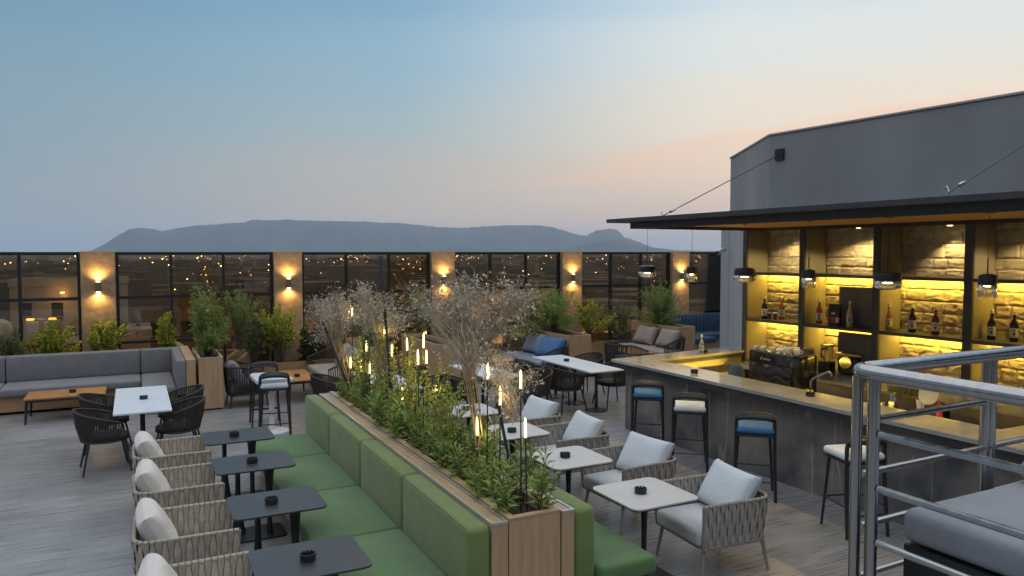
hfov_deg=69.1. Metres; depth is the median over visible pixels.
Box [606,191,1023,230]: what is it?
bar canopy
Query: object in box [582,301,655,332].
city building
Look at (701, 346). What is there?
bottle
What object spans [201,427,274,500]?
dark table
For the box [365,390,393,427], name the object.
leafy plant
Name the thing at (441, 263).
pillar
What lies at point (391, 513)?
bench
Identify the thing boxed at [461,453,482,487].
leafy plant
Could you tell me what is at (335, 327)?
dry bush
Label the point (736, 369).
rubbish bin
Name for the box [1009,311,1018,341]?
bottle
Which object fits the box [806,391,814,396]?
ashtray
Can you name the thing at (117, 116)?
sky
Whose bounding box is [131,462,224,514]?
woven armchair
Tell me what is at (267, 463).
dark table
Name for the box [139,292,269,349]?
city building
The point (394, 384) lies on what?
airy shrub
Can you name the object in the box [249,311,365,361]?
city building
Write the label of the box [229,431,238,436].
ashtray
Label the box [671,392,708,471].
bar stool
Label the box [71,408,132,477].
rope chair
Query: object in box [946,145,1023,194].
stay cable
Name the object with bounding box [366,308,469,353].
city building
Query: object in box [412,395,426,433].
leafy plant
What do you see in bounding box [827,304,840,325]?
coffee bag
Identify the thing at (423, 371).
light rod
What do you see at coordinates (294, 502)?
dark table
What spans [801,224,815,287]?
pendant lamp
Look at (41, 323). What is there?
street lamp
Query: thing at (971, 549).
daybed
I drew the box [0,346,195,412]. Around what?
corner sofa
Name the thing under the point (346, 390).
leafy plant
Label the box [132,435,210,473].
woven armchair
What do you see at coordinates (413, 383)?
airy shrub
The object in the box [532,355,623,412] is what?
white table
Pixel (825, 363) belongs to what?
blender
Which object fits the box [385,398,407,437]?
leafy plant
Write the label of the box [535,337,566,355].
pillow
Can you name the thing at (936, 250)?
stone wall
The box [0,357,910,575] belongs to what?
terrace floor
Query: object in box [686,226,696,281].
pendant lamp
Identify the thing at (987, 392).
steel railing
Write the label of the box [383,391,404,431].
leafy plant
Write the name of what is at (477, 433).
light rod
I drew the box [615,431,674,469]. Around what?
pillow
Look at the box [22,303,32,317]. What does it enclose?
window
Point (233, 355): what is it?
city building
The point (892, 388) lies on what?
tumbler
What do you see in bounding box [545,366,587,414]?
rope chair
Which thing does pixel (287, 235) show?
hills
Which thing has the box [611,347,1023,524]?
bar counter
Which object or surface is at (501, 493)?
leafy plant
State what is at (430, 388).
rope chair
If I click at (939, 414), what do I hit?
squeeze bottle
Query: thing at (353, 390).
leafy plant
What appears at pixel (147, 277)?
distant city
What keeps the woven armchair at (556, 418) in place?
on the terrace floor
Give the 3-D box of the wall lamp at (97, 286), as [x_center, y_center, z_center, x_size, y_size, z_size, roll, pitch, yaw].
[-8.313,-0.022,14.947,0.100,0.216,0.115,-1,3,-27]
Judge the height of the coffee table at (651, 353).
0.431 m
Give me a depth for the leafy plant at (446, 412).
6.96 m
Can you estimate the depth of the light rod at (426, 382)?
7.37 m
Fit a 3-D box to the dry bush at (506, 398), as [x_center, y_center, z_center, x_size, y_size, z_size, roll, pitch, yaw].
[-0.095,0.724,5.811,0.615,0.640,0.698,2,3,36]
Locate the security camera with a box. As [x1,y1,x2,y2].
[715,247,727,254]
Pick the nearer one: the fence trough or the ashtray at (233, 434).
the ashtray at (233, 434)
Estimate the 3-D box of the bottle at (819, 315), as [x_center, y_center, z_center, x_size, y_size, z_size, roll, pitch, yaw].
[4.914,0.374,11.891,0.097,0.392,0.098,2,3,33]
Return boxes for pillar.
[80,252,116,351]
[273,252,302,360]
[430,252,454,339]
[556,252,581,332]
[665,252,688,314]
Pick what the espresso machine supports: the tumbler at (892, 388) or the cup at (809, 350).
the cup at (809, 350)
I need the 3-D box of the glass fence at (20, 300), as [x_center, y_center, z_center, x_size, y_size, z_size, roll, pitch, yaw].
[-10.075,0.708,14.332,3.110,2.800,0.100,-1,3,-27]
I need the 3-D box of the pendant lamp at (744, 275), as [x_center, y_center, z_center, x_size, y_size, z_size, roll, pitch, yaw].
[3.072,-0.472,9.810,0.275,0.805,0.275,-1,3,-27]
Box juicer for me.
[835,351,863,374]
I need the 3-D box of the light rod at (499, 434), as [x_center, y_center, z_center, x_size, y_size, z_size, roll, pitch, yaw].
[-0.091,1.204,5.659,0.017,0.928,0.020,-1,3,-27]
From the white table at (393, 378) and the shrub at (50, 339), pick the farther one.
the shrub at (50, 339)
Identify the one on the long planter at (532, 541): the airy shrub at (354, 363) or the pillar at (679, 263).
the airy shrub at (354, 363)
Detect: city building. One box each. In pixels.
[0,318,151,355]
[7,276,128,328]
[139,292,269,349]
[175,341,250,363]
[191,350,239,360]
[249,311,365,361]
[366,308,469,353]
[395,284,553,347]
[505,285,555,345]
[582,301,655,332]
[585,332,630,340]
[689,307,697,313]
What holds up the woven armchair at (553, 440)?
on the terrace floor
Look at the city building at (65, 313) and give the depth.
77.88 m
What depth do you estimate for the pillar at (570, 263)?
20.08 m
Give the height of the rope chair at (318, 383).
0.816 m
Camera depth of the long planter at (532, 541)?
5.42 m
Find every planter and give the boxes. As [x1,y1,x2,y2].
[192,347,223,410]
[319,391,574,575]
[346,337,392,389]
[401,333,460,387]
[533,327,590,377]
[632,320,694,350]
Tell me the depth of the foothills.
6133.85 m
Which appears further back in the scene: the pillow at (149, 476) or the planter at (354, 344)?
the planter at (354, 344)
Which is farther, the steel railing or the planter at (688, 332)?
the planter at (688, 332)
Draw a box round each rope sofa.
[307,348,360,387]
[501,337,568,377]
[615,330,685,353]
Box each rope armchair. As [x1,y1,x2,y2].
[223,361,268,408]
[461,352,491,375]
[604,341,648,368]
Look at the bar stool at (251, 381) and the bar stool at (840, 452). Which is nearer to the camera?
the bar stool at (840, 452)
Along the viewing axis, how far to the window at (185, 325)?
78.90 m
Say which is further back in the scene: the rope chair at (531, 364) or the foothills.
the foothills
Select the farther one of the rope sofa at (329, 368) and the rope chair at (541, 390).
the rope sofa at (329, 368)
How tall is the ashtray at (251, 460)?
0.046 m
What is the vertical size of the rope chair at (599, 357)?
0.816 m
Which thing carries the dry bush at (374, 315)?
on the long planter at (532, 541)
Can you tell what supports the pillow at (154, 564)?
on the woven armchair at (234, 564)
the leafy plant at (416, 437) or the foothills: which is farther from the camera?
the foothills
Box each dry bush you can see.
[294,281,367,398]
[347,279,411,420]
[383,259,555,493]
[465,341,545,424]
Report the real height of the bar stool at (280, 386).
1.003 m
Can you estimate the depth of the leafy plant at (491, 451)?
5.96 m
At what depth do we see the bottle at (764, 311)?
12.71 m
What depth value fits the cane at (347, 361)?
9.46 m
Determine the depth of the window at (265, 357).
72.03 m
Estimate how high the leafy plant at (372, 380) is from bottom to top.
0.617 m
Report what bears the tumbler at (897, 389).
on the bar counter
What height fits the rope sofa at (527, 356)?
0.758 m
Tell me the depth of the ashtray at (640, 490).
6.35 m
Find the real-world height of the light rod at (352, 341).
1.216 m
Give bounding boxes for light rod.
[351,309,352,386]
[391,344,392,404]
[406,338,407,365]
[417,349,419,447]
[423,333,424,446]
[426,350,427,446]
[476,417,477,472]
[486,363,488,469]
[499,392,500,497]
[520,370,521,513]
[524,418,527,511]
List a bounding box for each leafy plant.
[333,373,345,397]
[342,380,356,401]
[348,377,367,407]
[351,350,373,390]
[357,392,374,414]
[365,386,388,419]
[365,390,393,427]
[369,373,395,397]
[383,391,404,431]
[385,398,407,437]
[401,407,432,450]
[403,374,426,428]
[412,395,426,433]
[419,428,435,458]
[425,422,455,468]
[428,390,458,445]
[445,443,475,480]
[448,405,469,465]
[461,409,501,468]
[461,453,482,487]
[464,452,502,498]
[475,411,509,491]
[480,457,522,512]
[498,436,540,501]
[523,445,561,510]
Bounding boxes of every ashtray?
[139,395,147,399]
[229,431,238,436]
[246,456,257,463]
[264,495,277,504]
[300,550,315,561]
[507,427,516,432]
[560,451,569,457]
[634,486,646,494]
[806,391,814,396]
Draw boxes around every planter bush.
[187,285,230,355]
[222,288,259,349]
[353,311,395,345]
[432,319,464,341]
[504,284,588,338]
[520,281,538,332]
[630,278,684,326]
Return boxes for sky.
[0,0,1023,251]
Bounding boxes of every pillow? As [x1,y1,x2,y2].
[134,431,163,457]
[134,459,170,492]
[135,498,177,541]
[138,553,177,575]
[226,360,243,382]
[335,343,351,363]
[344,347,363,370]
[519,395,559,419]
[522,333,547,352]
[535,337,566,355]
[562,410,605,439]
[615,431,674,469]
[632,325,659,345]
[655,329,681,349]
[696,459,761,504]
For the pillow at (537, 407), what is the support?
on the woven armchair at (556, 418)
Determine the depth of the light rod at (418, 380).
7.31 m
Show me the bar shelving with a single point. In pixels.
(869, 306)
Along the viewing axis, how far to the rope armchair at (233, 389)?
13.32 m
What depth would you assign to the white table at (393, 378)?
11.92 m
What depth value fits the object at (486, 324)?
18.27 m
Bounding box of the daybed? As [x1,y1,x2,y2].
[903,462,1023,575]
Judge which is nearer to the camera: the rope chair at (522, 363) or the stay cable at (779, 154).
the stay cable at (779, 154)
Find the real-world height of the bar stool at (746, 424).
1.003 m
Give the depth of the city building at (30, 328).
52.18 m
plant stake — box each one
[322,323,349,391]
[379,257,391,401]
[494,390,519,506]
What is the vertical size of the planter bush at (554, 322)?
1.352 m
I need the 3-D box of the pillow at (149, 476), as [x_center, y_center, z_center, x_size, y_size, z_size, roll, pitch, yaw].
[-3.340,1.837,6.930,0.208,0.430,0.540,-31,15,-21]
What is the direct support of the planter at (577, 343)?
on the terrace floor
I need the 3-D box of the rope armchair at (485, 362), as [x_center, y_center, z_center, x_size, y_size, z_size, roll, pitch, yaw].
[-0.974,1.636,16.328,0.784,0.758,0.879,-1,3,-27]
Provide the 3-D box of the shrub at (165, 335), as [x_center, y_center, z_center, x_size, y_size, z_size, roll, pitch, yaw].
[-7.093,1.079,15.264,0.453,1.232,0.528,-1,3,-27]
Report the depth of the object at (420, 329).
17.69 m
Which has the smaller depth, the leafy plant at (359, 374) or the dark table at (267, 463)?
the dark table at (267, 463)
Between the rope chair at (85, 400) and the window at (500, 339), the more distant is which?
the window at (500, 339)
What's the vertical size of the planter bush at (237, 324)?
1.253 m
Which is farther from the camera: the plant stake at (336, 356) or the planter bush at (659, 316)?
the planter bush at (659, 316)
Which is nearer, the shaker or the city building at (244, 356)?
the shaker
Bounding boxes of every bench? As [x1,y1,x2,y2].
[255,394,488,575]
[371,389,655,575]
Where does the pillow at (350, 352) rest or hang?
on the rope sofa at (329, 368)
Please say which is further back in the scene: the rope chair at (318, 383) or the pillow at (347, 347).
the pillow at (347, 347)
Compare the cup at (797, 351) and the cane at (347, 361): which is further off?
the cup at (797, 351)
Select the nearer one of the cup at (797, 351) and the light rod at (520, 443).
the light rod at (520, 443)
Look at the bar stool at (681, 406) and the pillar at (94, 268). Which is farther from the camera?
the pillar at (94, 268)
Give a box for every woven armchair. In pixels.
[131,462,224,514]
[131,500,240,574]
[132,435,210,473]
[135,551,249,575]
[488,405,560,462]
[528,422,609,487]
[581,444,676,534]
[654,474,768,575]
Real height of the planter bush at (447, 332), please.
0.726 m
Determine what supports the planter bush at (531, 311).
in the planter at (577, 343)
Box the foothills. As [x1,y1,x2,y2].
[304,239,715,255]
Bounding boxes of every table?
[23,386,106,424]
[113,385,171,463]
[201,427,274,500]
[211,451,295,543]
[226,486,326,575]
[247,535,371,575]
[250,373,292,435]
[278,369,310,395]
[353,370,422,389]
[447,403,498,436]
[449,363,518,419]
[486,355,514,368]
[488,422,549,461]
[527,446,612,493]
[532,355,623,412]
[593,477,697,575]
[620,347,655,355]
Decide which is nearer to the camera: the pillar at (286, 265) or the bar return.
the bar return
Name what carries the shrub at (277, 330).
in the fence trough
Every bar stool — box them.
[249,362,280,427]
[258,372,291,434]
[630,380,663,440]
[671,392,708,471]
[733,412,776,502]
[820,436,889,539]
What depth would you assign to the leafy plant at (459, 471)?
6.17 m
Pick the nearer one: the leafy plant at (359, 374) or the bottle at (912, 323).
the leafy plant at (359, 374)
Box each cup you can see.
[782,347,791,353]
[793,349,802,354]
[803,348,813,353]
[916,399,924,408]
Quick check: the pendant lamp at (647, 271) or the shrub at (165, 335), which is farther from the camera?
the shrub at (165, 335)
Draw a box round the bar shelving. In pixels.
[725,223,1023,428]
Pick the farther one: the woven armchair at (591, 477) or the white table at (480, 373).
the white table at (480, 373)
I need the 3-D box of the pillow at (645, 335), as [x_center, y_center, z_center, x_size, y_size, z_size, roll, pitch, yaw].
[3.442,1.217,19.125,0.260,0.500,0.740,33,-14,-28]
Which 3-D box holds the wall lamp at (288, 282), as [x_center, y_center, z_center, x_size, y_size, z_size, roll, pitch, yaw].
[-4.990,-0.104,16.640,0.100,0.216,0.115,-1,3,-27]
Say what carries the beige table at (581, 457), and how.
on the terrace floor
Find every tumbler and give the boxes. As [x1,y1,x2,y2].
[890,385,894,392]
[895,386,900,394]
[901,387,905,395]
[906,388,911,396]
[911,389,916,397]
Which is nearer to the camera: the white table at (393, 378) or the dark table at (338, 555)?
the dark table at (338, 555)
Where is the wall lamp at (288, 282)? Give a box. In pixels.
[287,278,290,287]
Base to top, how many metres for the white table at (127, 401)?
0.752 m
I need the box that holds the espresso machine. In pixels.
[748,348,816,391]
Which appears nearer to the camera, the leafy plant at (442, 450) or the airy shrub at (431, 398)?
the leafy plant at (442, 450)
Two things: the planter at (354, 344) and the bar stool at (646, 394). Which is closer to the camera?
the bar stool at (646, 394)
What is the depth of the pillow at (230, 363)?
13.38 m
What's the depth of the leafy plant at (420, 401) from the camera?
7.83 m
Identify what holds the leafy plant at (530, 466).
on the long planter at (532, 541)
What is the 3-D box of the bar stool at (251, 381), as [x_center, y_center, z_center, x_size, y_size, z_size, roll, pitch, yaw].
[-4.014,1.718,12.091,0.484,1.003,0.467,-1,3,-22]
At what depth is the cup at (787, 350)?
9.75 m
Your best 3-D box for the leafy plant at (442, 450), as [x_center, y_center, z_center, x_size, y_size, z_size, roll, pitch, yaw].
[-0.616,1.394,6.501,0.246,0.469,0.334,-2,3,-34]
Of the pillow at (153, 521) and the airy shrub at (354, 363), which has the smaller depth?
the pillow at (153, 521)
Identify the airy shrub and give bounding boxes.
[342,297,385,410]
[349,336,372,405]
[370,312,395,417]
[384,322,421,430]
[387,338,431,446]
[420,339,459,457]
[426,365,467,469]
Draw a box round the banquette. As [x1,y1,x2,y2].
[663,312,719,349]
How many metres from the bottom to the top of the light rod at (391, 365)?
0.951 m
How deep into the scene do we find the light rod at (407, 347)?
7.88 m
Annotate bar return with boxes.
[1000,425,1023,433]
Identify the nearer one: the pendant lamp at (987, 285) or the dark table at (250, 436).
the pendant lamp at (987, 285)
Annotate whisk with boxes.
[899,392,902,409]
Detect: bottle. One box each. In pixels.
[699,335,703,352]
[761,296,767,318]
[779,296,784,319]
[816,299,822,323]
[846,301,852,326]
[887,303,892,329]
[908,305,915,332]
[931,306,939,334]
[936,400,942,417]
[987,310,995,339]
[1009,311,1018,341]
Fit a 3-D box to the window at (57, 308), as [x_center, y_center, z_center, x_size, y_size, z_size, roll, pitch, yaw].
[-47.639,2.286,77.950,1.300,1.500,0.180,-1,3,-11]
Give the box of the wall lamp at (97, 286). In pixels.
[95,281,100,291]
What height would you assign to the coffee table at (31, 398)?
0.421 m
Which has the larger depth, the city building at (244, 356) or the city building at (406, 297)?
the city building at (406, 297)
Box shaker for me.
[888,392,896,407]
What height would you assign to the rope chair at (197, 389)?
0.816 m
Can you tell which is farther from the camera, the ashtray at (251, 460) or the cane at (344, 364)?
the cane at (344, 364)
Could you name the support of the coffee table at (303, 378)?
on the terrace floor
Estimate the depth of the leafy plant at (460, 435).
6.71 m
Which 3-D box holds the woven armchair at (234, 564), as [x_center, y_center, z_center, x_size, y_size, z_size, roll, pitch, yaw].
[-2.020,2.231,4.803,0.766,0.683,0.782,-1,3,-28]
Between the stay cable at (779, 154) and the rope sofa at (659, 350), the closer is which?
the stay cable at (779, 154)
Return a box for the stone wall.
[766,223,1023,388]
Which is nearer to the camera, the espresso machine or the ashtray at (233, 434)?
the ashtray at (233, 434)
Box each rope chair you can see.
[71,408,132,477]
[77,393,131,455]
[155,396,205,440]
[156,384,204,438]
[309,373,341,394]
[397,365,428,413]
[417,374,450,415]
[438,373,477,413]
[485,360,524,404]
[512,368,552,404]
[514,358,552,401]
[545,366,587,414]
[566,352,605,394]
[592,361,625,408]
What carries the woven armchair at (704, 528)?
on the terrace floor
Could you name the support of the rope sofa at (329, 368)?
on the terrace floor
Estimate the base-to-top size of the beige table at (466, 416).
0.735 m
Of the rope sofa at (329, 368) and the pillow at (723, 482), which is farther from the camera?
the rope sofa at (329, 368)
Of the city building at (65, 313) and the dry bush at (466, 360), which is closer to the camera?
the dry bush at (466, 360)
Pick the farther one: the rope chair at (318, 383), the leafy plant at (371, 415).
the rope chair at (318, 383)
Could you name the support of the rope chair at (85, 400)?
on the terrace floor
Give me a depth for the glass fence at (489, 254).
19.48 m
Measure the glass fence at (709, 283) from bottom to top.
2.800 m
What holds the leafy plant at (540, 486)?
on the long planter at (532, 541)
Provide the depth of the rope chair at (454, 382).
12.07 m
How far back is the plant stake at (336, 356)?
9.59 m
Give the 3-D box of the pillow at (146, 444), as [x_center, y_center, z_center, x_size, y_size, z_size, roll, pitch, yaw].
[-3.910,1.783,8.047,0.208,0.430,0.540,-33,18,-25]
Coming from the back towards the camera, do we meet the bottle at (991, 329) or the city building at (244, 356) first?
the city building at (244, 356)
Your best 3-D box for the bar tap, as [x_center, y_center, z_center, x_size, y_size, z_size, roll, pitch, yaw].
[3.817,1.248,9.216,0.276,0.456,0.049,2,3,33]
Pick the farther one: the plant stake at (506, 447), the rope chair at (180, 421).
the rope chair at (180, 421)
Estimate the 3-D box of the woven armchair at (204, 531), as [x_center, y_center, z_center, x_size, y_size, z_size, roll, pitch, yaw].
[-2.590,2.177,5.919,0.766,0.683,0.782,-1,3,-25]
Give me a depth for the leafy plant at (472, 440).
6.30 m
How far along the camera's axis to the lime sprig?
6.35 m
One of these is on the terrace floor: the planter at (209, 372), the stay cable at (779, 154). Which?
the planter at (209, 372)
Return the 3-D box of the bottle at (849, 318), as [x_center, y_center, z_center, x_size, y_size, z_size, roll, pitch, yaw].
[5.197,0.395,11.444,0.097,0.392,0.098,2,3,33]
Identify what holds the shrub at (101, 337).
in the fence trough
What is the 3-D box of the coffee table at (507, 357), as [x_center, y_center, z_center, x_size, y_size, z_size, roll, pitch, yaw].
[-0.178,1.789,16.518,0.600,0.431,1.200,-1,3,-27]
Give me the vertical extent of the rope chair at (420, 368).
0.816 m
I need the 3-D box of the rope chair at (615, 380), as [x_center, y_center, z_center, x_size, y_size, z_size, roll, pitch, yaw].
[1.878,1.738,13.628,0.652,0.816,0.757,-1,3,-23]
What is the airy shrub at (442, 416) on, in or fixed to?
on the long planter at (532, 541)
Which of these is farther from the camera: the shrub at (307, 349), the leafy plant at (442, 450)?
the shrub at (307, 349)
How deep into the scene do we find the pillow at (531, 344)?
17.29 m
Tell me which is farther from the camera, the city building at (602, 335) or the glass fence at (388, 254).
the city building at (602, 335)
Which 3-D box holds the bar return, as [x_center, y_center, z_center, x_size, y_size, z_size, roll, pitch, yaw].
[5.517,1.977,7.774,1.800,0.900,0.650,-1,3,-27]
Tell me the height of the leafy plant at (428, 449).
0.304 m
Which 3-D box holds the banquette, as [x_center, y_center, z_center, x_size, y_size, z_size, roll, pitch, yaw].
[5.738,1.272,21.324,3.075,0.998,1.420,-1,3,-27]
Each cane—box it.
[338,344,350,386]
[342,344,352,385]
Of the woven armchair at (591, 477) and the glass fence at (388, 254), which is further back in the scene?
the glass fence at (388, 254)
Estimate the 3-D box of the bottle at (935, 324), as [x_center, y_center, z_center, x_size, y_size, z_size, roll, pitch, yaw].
[5.854,0.452,10.281,0.097,0.392,0.098,2,3,33]
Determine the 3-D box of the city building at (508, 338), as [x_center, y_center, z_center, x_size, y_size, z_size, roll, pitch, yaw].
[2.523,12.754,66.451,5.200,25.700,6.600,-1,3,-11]
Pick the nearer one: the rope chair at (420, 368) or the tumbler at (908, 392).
the tumbler at (908, 392)
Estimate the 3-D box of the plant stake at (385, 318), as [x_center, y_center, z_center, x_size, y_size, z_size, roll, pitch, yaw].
[-1.394,0.596,8.308,0.034,1.893,0.433,-1,3,-28]
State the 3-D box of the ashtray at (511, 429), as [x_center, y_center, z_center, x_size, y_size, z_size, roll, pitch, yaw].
[-0.001,1.630,8.541,0.107,0.046,0.107,2,3,34]
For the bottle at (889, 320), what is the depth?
10.88 m
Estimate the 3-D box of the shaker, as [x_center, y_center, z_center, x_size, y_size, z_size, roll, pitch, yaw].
[4.588,1.375,8.978,0.100,0.225,0.098,-1,3,-27]
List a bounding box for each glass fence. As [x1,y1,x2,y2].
[0,252,81,354]
[115,252,273,362]
[302,252,429,353]
[455,252,559,346]
[582,252,669,339]
[689,252,720,313]
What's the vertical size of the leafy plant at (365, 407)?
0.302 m
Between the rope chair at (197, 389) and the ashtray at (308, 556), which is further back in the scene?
the rope chair at (197, 389)
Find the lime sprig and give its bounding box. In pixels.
[469,405,493,472]
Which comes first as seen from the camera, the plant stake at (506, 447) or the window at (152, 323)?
the plant stake at (506, 447)
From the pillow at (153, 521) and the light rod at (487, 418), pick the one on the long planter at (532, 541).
the light rod at (487, 418)
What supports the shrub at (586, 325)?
in the fence trough
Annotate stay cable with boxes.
[661,148,784,215]
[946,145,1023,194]
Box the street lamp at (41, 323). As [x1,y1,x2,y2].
[26,318,55,332]
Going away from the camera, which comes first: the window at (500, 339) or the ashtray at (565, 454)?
the ashtray at (565, 454)
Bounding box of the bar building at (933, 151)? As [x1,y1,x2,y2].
[720,91,1023,348]
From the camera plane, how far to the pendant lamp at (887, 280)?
7.87 m
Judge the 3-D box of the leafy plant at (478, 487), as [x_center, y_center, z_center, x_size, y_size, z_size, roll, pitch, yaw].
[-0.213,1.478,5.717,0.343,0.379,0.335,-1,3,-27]
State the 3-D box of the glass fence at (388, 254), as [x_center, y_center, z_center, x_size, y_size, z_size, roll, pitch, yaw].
[-3.430,0.544,17.718,3.110,2.800,0.100,-1,3,-27]
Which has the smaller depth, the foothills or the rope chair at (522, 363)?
the rope chair at (522, 363)
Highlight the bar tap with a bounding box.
[809,371,831,390]
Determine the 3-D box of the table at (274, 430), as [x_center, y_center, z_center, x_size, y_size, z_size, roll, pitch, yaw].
[-3.740,1.805,11.577,0.540,0.875,0.720,-1,3,-27]
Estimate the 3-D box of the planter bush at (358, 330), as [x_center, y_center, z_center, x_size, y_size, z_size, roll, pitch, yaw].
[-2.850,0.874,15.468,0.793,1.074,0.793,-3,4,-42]
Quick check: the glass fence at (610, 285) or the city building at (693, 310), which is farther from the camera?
the city building at (693, 310)
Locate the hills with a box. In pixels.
[65,219,654,255]
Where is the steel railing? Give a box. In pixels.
[848,345,1023,575]
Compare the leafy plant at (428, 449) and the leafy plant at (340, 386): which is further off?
the leafy plant at (340, 386)
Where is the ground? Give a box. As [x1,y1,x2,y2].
[0,255,700,291]
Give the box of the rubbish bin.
[728,364,744,377]
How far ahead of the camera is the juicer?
11.44 m
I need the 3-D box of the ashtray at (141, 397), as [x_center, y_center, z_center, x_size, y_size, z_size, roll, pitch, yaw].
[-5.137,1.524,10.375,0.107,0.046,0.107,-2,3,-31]
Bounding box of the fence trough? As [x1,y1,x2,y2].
[223,338,630,385]
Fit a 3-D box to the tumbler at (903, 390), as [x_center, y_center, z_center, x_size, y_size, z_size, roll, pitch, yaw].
[5.175,1.371,9.839,0.068,0.110,0.066,-1,3,-27]
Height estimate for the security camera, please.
0.167 m
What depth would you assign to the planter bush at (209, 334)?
13.79 m
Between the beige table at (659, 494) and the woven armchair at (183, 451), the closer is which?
the beige table at (659, 494)
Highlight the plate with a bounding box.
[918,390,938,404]
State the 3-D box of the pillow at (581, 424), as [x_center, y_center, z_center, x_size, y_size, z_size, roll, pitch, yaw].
[0.859,1.729,8.952,0.208,0.450,0.640,33,-10,-20]
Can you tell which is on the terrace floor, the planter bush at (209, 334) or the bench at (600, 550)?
the bench at (600, 550)
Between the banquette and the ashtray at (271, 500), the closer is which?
the ashtray at (271, 500)
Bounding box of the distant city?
[0,255,700,326]
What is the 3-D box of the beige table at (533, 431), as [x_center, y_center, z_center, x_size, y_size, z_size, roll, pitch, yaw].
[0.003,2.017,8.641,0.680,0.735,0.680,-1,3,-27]
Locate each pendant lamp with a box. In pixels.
[638,229,655,277]
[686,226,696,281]
[734,224,755,282]
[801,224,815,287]
[873,217,901,289]
[977,212,996,296]
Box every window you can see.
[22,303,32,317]
[50,303,64,316]
[150,321,160,335]
[180,321,192,334]
[257,346,270,361]
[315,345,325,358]
[493,336,501,343]
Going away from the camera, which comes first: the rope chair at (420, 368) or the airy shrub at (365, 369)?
the airy shrub at (365, 369)
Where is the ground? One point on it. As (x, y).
(57, 259)
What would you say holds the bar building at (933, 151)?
on the terrace floor
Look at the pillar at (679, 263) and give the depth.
21.76 m
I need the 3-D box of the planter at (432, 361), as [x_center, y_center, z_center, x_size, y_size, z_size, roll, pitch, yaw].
[-1.772,1.558,16.001,0.500,0.940,2.250,-1,3,-27]
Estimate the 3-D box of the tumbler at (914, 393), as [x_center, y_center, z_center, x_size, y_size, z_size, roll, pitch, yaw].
[5.255,1.377,9.720,0.068,0.110,0.066,-1,3,-27]
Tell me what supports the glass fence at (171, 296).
on the terrace floor
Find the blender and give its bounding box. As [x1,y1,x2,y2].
[818,344,835,373]
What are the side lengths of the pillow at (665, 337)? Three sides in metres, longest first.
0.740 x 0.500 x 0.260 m
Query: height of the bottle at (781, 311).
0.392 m
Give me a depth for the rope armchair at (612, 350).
16.60 m

